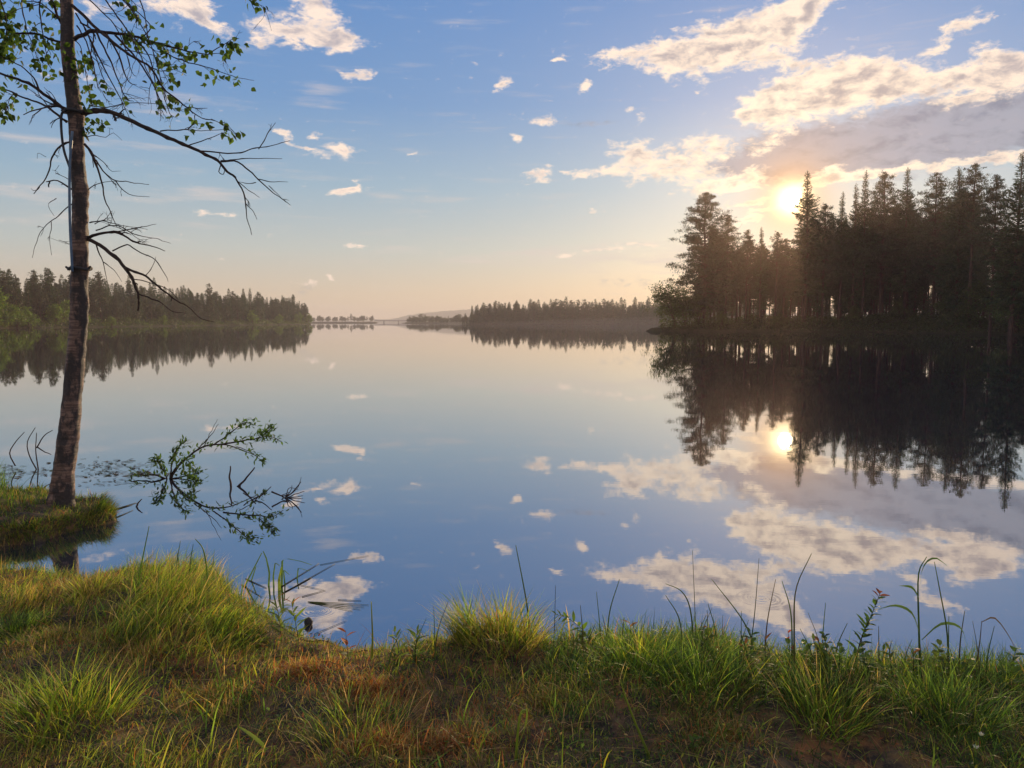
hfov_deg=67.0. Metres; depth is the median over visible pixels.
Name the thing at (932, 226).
pine tree
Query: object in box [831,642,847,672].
willow shoot
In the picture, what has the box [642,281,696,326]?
alder tree
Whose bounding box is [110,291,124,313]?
pine tree
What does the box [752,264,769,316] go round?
spruce tree
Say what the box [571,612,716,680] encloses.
grass tussock
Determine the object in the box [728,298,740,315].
spruce tree
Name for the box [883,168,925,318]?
spruce tree
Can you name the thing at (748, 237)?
pine tree
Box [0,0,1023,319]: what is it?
sky
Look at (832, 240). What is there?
pine tree
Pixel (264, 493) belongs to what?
willow twig
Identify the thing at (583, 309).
pine tree
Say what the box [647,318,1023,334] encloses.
peninsula
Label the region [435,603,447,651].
tall grass
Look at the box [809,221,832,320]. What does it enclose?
spruce tree
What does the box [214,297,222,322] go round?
spruce tree
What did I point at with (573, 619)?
willow shoot
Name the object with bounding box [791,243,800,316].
pine tree
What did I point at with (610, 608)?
tall grass
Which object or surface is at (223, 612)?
grass tussock
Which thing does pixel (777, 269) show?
pine tree
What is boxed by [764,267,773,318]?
pine tree
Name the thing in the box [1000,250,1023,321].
pine tree
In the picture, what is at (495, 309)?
spruce tree
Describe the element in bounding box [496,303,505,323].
spruce tree
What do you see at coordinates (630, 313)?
spruce tree
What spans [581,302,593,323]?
spruce tree
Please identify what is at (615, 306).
spruce tree
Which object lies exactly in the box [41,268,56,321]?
spruce tree
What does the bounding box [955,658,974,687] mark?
flowering plant
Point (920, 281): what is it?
pine tree
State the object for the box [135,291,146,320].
spruce tree
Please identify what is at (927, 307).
spruce tree
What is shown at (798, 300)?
spruce tree
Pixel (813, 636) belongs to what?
willow shoot
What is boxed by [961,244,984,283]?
pine tree
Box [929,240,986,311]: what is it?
pine tree
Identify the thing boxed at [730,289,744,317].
pine tree
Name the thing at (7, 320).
birch tree
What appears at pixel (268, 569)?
folded sedge
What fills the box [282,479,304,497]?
dead bush
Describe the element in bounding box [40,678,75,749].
tall grass
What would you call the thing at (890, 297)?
pine tree
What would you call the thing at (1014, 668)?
willow shoot
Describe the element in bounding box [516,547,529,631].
tall grass
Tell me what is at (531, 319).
spruce tree
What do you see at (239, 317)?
spruce tree
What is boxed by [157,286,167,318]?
spruce tree
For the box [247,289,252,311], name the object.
spruce tree
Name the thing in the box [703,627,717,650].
willow shoot
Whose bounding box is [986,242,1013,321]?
pine tree
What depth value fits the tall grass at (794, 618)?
3.60 m
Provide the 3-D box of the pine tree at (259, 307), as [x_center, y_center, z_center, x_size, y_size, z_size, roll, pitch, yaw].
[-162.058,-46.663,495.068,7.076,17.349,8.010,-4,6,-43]
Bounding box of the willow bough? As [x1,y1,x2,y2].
[128,417,287,480]
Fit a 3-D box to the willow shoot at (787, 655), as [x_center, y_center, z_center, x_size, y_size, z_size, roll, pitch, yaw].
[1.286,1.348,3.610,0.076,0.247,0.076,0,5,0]
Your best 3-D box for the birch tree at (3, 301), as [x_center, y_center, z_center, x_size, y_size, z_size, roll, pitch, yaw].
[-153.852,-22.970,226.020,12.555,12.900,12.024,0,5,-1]
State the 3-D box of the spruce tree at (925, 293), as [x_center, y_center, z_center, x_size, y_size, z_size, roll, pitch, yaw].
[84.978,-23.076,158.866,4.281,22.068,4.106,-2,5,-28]
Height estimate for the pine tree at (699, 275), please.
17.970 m
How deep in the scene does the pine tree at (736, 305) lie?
157.61 m
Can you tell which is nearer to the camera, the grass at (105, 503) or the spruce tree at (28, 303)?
the grass at (105, 503)
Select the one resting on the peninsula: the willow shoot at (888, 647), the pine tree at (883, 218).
the pine tree at (883, 218)
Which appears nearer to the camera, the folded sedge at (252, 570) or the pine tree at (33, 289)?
the folded sedge at (252, 570)
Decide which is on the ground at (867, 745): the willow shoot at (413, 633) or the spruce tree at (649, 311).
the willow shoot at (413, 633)
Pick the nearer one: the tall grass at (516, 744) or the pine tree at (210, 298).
the tall grass at (516, 744)
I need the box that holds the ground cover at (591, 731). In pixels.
[0,562,1023,767]
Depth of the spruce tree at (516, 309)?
636.78 m
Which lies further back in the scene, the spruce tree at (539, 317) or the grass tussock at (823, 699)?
the spruce tree at (539, 317)
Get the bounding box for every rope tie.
[61,108,85,116]
[65,266,92,270]
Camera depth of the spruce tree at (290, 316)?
574.74 m
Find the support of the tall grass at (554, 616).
on the ground at (867, 745)
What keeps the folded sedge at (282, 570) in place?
in the lake water
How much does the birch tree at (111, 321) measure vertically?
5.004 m
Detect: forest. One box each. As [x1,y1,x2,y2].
[0,268,285,318]
[469,304,756,323]
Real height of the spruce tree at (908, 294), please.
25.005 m
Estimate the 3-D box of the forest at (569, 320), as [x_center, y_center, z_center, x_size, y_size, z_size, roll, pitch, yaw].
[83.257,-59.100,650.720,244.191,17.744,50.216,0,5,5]
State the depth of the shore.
326.69 m
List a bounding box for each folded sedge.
[244,553,261,585]
[263,551,269,585]
[278,567,281,590]
[281,559,310,585]
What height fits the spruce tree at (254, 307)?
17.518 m
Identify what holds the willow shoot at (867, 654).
on the ground at (867, 745)
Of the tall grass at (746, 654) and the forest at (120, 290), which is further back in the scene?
the forest at (120, 290)
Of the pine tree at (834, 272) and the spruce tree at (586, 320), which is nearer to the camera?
the pine tree at (834, 272)
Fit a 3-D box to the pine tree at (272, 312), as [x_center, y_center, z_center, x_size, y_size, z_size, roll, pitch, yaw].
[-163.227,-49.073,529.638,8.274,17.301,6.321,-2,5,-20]
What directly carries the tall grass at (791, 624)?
on the ground at (867, 745)
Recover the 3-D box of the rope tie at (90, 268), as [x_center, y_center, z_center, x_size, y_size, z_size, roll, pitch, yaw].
[-3.957,-1.060,7.088,0.216,0.046,0.216,5,6,45]
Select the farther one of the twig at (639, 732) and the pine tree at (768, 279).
the pine tree at (768, 279)
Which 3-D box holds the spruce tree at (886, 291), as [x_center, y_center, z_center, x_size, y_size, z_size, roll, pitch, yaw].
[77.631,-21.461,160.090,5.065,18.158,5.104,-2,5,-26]
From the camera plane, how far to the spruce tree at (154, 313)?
354.38 m
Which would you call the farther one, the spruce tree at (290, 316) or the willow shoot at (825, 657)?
the spruce tree at (290, 316)
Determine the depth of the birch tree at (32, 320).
244.50 m
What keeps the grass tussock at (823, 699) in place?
on the ground at (867, 745)
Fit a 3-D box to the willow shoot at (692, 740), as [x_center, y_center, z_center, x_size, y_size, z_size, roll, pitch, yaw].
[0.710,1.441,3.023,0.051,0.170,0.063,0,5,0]
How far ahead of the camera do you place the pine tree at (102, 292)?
302.03 m
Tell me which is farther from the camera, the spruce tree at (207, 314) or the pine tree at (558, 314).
the pine tree at (558, 314)
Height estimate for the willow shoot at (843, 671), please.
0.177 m
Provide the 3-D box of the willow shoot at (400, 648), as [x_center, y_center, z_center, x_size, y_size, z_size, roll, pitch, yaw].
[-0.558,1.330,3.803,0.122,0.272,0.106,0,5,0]
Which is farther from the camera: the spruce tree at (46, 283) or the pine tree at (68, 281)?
the pine tree at (68, 281)
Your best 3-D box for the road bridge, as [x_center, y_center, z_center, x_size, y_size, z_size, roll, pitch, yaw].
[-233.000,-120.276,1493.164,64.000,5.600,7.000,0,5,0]
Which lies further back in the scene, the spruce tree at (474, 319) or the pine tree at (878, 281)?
the spruce tree at (474, 319)
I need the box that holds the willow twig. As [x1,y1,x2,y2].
[243,487,287,498]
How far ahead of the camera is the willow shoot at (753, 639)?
3.80 m
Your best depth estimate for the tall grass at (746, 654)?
3.62 m
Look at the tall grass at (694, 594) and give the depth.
3.84 m
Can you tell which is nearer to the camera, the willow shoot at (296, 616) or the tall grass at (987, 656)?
the tall grass at (987, 656)
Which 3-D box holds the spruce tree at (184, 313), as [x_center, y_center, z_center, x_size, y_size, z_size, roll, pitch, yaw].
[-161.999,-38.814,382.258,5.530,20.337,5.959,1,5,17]
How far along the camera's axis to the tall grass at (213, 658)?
3.47 m
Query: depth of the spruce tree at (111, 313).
320.74 m
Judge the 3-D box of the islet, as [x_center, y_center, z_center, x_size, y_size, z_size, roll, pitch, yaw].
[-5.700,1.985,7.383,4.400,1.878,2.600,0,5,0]
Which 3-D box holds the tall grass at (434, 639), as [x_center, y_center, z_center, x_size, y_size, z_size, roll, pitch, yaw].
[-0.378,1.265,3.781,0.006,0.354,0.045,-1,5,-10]
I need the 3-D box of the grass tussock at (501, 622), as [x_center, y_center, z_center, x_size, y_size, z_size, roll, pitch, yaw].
[-0.014,1.200,3.937,0.735,0.358,0.740,-2,5,-28]
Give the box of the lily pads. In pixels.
[2,458,168,486]
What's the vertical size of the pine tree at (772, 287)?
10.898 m
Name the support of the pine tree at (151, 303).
on the shore
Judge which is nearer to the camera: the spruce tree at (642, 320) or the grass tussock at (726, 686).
the grass tussock at (726, 686)
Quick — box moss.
[0,563,1023,767]
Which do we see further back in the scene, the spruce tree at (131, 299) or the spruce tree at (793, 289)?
the spruce tree at (131, 299)
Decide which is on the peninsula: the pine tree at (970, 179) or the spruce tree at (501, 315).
the pine tree at (970, 179)
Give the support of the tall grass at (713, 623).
on the ground at (867, 745)
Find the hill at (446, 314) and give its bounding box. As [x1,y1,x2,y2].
[368,309,527,321]
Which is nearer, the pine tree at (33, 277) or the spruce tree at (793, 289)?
the spruce tree at (793, 289)
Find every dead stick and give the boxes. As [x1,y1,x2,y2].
[228,466,231,486]
[236,467,254,486]
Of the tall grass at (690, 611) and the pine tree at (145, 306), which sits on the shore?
the pine tree at (145, 306)
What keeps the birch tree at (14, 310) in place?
on the shore
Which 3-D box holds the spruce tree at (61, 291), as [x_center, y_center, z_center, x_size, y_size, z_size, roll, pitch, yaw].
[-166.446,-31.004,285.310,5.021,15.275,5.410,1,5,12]
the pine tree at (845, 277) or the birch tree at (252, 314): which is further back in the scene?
the birch tree at (252, 314)
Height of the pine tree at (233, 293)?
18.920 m
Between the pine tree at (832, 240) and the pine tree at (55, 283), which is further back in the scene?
the pine tree at (55, 283)
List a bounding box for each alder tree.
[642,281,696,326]
[663,287,708,323]
[982,287,1023,333]
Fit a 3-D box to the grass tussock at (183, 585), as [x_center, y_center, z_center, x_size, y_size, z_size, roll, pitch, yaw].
[-1.928,1.151,4.408,0.858,0.366,0.834,0,5,0]
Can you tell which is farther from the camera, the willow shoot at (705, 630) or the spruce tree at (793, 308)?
the spruce tree at (793, 308)
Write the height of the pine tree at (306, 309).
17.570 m
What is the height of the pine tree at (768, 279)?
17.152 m
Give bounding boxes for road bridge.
[374,320,405,322]
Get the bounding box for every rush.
[9,432,24,465]
[27,428,36,468]
[35,433,38,468]
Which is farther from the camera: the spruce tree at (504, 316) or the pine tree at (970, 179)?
the spruce tree at (504, 316)
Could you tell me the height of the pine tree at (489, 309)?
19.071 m
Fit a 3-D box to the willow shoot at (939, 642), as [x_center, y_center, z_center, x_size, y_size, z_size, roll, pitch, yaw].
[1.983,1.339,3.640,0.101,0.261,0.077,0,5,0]
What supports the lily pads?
on the lake water
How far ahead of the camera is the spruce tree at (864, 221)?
151.02 m
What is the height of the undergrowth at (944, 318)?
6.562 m
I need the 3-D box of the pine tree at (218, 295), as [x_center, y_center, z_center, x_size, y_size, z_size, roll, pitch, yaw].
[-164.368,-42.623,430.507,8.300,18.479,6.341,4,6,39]
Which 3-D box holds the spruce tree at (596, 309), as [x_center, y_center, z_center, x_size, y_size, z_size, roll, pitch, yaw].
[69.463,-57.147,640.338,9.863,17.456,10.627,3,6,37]
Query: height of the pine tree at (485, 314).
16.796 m
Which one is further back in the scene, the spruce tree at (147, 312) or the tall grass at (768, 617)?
the spruce tree at (147, 312)
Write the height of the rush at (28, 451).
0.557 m
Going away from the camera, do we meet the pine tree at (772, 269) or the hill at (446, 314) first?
the pine tree at (772, 269)
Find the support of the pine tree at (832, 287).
on the peninsula
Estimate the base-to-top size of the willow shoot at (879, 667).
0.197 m
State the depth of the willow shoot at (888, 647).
3.66 m
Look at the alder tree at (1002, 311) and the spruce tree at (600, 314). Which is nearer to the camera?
the alder tree at (1002, 311)
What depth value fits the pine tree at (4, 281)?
241.67 m
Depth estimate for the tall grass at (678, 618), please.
3.84 m
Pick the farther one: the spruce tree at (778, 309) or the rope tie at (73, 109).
the spruce tree at (778, 309)
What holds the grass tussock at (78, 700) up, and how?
on the ground at (867, 745)
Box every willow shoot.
[265,593,293,639]
[280,596,307,641]
[338,628,355,662]
[388,626,408,664]
[405,624,428,661]
[552,609,592,647]
[574,632,588,651]
[624,620,636,640]
[688,734,700,749]
[696,626,715,647]
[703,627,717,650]
[739,637,752,663]
[742,626,760,661]
[757,654,773,678]
[759,633,774,662]
[770,653,787,679]
[779,630,790,659]
[784,646,797,675]
[796,639,818,666]
[811,633,826,666]
[813,636,827,657]
[819,631,831,656]
[819,648,835,677]
[819,649,831,666]
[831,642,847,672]
[836,665,854,679]
[844,588,889,663]
[859,650,875,671]
[863,655,874,681]
[872,663,889,688]
[877,642,888,670]
[880,643,898,675]
[899,647,921,675]
[926,639,946,677]
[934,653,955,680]
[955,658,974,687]
[997,645,1023,684]
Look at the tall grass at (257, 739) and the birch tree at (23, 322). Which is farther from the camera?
the birch tree at (23, 322)
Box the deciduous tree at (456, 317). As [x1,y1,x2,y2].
[453,314,459,321]
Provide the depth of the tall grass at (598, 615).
3.92 m
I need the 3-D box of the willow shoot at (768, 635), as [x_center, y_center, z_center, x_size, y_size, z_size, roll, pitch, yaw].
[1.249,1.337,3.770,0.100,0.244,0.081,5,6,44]
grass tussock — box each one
[0,579,77,620]
[0,605,58,642]
[0,638,165,746]
[54,562,129,602]
[80,588,198,649]
[96,552,242,627]
[170,589,281,655]
[268,672,437,762]
[416,581,494,645]
[433,579,571,661]
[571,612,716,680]
[619,616,781,721]
[751,645,917,745]
[858,642,1023,740]
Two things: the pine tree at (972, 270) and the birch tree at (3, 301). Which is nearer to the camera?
the pine tree at (972, 270)
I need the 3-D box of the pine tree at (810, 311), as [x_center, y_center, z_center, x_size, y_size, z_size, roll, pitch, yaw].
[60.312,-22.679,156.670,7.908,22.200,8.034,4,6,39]
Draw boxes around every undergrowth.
[0,316,310,327]
[659,301,1023,333]
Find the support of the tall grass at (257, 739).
on the ground at (867, 745)
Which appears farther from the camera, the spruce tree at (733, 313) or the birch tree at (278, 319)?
the birch tree at (278, 319)
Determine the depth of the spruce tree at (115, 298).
327.69 m
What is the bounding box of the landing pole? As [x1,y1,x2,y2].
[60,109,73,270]
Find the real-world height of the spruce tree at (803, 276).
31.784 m
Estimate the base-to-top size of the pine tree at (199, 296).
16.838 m
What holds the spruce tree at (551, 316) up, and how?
on the far shore
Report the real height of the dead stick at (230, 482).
0.251 m
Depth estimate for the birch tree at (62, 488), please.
6.97 m
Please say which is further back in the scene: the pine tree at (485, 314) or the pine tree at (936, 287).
the pine tree at (485, 314)
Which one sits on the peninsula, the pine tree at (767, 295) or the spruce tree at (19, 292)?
the pine tree at (767, 295)
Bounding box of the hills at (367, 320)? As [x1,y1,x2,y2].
[312,313,918,321]
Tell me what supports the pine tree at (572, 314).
on the far shore
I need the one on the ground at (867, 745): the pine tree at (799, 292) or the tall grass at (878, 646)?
the tall grass at (878, 646)
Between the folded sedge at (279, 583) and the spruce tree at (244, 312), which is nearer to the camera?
the folded sedge at (279, 583)
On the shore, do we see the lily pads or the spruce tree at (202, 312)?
the spruce tree at (202, 312)
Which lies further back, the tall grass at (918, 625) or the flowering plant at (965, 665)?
the tall grass at (918, 625)
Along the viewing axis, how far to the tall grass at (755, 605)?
3.99 m
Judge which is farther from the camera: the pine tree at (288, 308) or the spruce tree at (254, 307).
the pine tree at (288, 308)
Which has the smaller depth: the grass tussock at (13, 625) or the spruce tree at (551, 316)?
the grass tussock at (13, 625)
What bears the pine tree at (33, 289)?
on the shore
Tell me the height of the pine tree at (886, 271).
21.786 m
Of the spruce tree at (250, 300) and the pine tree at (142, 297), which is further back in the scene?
the spruce tree at (250, 300)
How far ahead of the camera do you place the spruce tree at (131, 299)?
336.03 m
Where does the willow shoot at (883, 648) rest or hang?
on the ground at (867, 745)
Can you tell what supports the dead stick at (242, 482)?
in the lake water
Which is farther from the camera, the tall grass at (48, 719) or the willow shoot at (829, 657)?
the willow shoot at (829, 657)
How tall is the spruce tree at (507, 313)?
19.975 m
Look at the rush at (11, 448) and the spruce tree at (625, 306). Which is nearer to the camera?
the rush at (11, 448)
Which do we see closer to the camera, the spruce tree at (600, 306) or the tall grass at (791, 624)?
the tall grass at (791, 624)
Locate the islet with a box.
[0,488,115,546]
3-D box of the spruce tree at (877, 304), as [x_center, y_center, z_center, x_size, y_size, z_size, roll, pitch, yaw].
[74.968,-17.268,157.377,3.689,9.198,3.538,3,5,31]
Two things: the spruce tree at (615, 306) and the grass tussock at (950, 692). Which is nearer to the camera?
the grass tussock at (950, 692)
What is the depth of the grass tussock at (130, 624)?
4.06 m
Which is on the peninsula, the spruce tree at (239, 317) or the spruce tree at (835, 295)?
the spruce tree at (835, 295)
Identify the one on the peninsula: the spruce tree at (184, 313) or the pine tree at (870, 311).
the pine tree at (870, 311)
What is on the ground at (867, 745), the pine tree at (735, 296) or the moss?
the moss
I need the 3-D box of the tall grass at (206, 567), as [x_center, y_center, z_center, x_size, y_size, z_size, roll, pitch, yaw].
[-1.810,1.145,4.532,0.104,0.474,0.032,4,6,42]
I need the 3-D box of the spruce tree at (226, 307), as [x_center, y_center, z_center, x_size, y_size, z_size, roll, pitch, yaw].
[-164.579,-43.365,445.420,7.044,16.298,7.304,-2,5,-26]
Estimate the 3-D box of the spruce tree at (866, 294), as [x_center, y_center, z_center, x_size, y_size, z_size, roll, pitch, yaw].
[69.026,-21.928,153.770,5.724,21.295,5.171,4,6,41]
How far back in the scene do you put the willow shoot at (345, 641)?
3.80 m
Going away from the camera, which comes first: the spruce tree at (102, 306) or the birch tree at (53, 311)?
the birch tree at (53, 311)
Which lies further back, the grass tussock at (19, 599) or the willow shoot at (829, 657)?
the grass tussock at (19, 599)
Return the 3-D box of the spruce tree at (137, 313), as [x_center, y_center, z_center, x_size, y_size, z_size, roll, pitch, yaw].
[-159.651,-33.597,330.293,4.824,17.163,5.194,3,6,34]
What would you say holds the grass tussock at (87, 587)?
on the ground at (867, 745)
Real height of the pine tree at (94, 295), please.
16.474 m
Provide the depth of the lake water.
9.99 m
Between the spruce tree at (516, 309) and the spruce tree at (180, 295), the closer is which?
the spruce tree at (180, 295)
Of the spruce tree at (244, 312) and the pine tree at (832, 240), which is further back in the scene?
the spruce tree at (244, 312)
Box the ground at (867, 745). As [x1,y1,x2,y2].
[0,566,1023,767]
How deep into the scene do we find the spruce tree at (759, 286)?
154.61 m
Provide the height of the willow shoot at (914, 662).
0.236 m
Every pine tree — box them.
[0,270,21,308]
[9,277,26,311]
[24,269,42,308]
[27,280,41,316]
[31,283,50,321]
[43,271,60,295]
[52,282,62,301]
[63,270,70,300]
[88,271,110,321]
[89,283,103,317]
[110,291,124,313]
[133,286,147,308]
[139,287,149,313]
[146,289,157,318]
[193,292,202,312]
[202,283,216,311]
[211,291,222,311]
[228,291,238,310]
[232,295,242,321]
[254,298,264,316]
[265,302,269,318]
[269,300,277,318]
[273,300,279,316]
[280,298,290,315]
[301,304,305,319]
[303,303,308,316]
[482,306,489,323]
[485,303,493,317]
[524,309,529,319]
[529,301,538,322]
[555,306,561,321]
[569,304,575,322]
[578,299,589,319]
[664,192,753,322]
[686,251,715,297]
[699,237,745,313]
[707,214,751,322]
[729,252,743,321]
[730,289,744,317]
[733,229,764,321]
[736,242,770,320]
[748,280,758,313]
[762,231,791,315]
[762,245,773,313]
[763,278,770,319]
[764,244,789,295]
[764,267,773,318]
[767,274,783,317]
[768,239,799,318]
[790,217,828,317]
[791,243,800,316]
[794,261,809,316]
[796,202,848,322]
[816,226,838,316]
[827,214,837,314]
[828,222,855,319]
[830,228,869,319]
[839,213,882,318]
[845,171,910,318]
[868,206,889,314]
[868,220,900,311]
[871,217,889,313]
[877,208,901,314]
[891,214,923,309]
[896,171,976,316]
[917,213,945,314]
[920,228,948,312]
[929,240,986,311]
[939,163,1001,327]
[960,249,983,288]
[961,174,1016,333]
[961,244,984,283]
[975,246,1006,289]
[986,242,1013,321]
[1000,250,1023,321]
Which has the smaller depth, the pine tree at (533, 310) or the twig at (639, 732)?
the twig at (639, 732)
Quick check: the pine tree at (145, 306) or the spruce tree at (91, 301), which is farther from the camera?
the pine tree at (145, 306)
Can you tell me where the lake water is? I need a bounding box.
[0,322,1023,667]
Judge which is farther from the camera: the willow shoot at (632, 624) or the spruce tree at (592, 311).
the spruce tree at (592, 311)
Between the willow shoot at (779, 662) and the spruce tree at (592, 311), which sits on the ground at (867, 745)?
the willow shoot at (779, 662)
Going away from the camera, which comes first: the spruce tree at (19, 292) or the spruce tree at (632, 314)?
the spruce tree at (19, 292)
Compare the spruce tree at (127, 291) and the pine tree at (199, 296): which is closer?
the spruce tree at (127, 291)
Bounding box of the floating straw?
[308,601,365,610]
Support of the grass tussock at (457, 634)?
on the ground at (867, 745)
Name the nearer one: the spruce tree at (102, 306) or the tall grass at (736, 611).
the tall grass at (736, 611)
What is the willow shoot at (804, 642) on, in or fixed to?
on the ground at (867, 745)
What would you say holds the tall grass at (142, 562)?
on the ground at (867, 745)
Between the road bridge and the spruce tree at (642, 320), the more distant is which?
the road bridge
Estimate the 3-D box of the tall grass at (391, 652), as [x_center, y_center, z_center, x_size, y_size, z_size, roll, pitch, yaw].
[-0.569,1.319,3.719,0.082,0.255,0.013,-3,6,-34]
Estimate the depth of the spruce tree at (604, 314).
638.72 m
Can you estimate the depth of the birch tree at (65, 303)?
267.14 m
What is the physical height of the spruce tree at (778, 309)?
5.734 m
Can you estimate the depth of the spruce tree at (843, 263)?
151.84 m
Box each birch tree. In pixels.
[0,0,289,508]
[0,286,12,318]
[0,307,15,326]
[1,299,27,326]
[9,310,27,327]
[19,306,39,327]
[43,303,66,325]
[55,298,69,323]
[105,316,117,326]
[158,314,166,323]
[247,310,258,323]
[273,314,282,323]
[304,313,313,322]
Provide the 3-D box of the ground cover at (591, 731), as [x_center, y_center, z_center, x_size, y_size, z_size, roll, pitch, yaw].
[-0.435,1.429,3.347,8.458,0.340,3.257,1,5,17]
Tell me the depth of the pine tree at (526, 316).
634.44 m
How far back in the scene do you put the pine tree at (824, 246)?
151.70 m
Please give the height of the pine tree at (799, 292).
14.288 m
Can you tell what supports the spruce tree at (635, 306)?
on the far shore
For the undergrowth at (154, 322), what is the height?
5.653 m
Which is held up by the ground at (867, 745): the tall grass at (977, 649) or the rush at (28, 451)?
the tall grass at (977, 649)
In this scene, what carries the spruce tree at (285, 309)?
on the shore
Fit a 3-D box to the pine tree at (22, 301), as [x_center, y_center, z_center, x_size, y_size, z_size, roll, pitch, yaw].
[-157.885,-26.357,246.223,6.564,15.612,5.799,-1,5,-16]
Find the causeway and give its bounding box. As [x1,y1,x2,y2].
[310,322,376,322]
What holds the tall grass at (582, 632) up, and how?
on the ground at (867, 745)
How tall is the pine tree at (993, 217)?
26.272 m
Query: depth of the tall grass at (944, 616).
3.64 m
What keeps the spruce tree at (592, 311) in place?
on the far shore
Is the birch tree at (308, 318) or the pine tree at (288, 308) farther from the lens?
the birch tree at (308, 318)
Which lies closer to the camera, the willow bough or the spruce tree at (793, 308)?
the willow bough
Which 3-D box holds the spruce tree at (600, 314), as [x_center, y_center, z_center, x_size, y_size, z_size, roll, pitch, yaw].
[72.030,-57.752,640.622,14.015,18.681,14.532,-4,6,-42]
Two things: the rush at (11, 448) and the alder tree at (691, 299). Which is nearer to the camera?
the rush at (11, 448)
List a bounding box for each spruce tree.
[11,281,23,312]
[23,279,37,318]
[36,268,63,320]
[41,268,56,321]
[58,279,66,300]
[88,277,99,321]
[99,282,107,318]
[100,281,113,316]
[101,282,112,317]
[112,285,120,317]
[121,275,135,317]
[125,280,134,317]
[132,286,142,319]
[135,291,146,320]
[143,286,151,318]
[148,277,164,319]
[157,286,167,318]
[177,287,186,318]
[178,285,189,321]
[186,289,198,320]
[193,293,202,321]
[200,292,204,318]
[203,296,212,321]
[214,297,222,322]
[222,295,227,319]
[223,289,235,320]
[233,295,243,319]
[240,298,247,322]
[242,296,248,318]
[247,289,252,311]
[252,297,258,321]
[268,297,272,319]
[280,297,288,321]
[280,300,286,319]
[287,302,293,321]
[471,306,479,323]
[476,303,489,323]
[490,301,498,322]
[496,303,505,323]
[499,306,507,322]
[503,302,514,321]
[511,300,519,322]
[524,299,537,323]
[534,299,543,323]
[547,301,556,321]
[550,302,560,323]
[555,300,566,323]
[558,298,571,323]
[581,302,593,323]
[588,302,597,323]
[593,303,607,321]
[593,305,600,322]
[598,303,602,323]
[600,305,610,323]
[605,301,612,321]
[607,299,618,323]
[611,301,619,322]
[616,297,626,322]
[620,299,628,321]
[626,306,634,323]
[627,304,636,323]
[628,297,643,321]
[633,302,640,323]
[637,303,646,323]
[641,300,652,321]
[644,302,654,323]
[650,301,664,323]
[698,241,721,322]
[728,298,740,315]
[741,291,752,311]
[750,228,771,321]
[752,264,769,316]
[770,296,781,316]
[778,171,830,322]
[788,245,796,315]
[788,292,796,316]
[794,262,801,316]
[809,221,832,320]
[816,295,835,317]
[829,192,854,319]
[830,215,847,316]
[830,289,842,312]
[844,185,869,319]
[847,246,873,320]
[849,170,882,318]
[872,280,887,306]
[875,283,897,313]
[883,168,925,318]
[887,275,896,310]
[896,210,926,306]
[900,207,931,314]
[920,232,930,309]
[923,287,934,312]
[927,167,991,323]
[980,152,1023,334]
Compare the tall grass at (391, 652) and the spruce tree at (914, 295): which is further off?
the spruce tree at (914, 295)
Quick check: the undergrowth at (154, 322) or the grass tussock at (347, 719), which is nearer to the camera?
the grass tussock at (347, 719)
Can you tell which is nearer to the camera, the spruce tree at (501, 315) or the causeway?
the spruce tree at (501, 315)
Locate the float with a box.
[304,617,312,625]
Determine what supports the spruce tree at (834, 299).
on the peninsula
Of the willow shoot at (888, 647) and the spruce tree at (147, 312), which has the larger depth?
the spruce tree at (147, 312)
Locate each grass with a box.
[0,461,124,547]
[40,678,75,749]
[137,527,148,592]
[195,539,208,597]
[203,614,220,697]
[237,700,265,761]
[370,602,373,659]
[387,631,401,671]
[433,606,435,659]
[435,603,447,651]
[514,707,527,761]
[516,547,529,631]
[553,586,555,644]
[580,605,583,656]
[596,592,600,641]
[606,579,619,643]
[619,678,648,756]
[665,595,682,641]
[667,584,693,643]
[692,550,695,635]
[708,605,717,641]
[712,580,754,648]
[740,632,749,673]
[741,611,741,657]
[751,562,758,644]
[764,579,775,650]
[782,582,792,665]
[793,555,810,681]
[834,624,846,662]
[878,626,879,662]
[880,557,966,673]
[934,562,948,678]
[958,611,964,672]
[972,621,978,669]
[974,617,1017,679]
[985,626,994,683]
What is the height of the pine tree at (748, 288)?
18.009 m
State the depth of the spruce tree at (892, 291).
159.00 m
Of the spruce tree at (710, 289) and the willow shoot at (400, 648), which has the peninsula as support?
the spruce tree at (710, 289)
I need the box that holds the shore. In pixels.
[0,315,307,327]
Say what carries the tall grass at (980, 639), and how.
on the ground at (867, 745)
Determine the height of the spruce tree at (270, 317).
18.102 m
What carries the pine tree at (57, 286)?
on the shore
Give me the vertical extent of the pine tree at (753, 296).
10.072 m
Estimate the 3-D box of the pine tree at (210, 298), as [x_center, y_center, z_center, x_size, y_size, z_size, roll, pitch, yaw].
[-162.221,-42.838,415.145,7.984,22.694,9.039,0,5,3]
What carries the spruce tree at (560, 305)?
on the far shore
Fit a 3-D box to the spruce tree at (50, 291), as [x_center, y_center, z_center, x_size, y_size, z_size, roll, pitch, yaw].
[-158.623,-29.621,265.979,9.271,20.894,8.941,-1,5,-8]

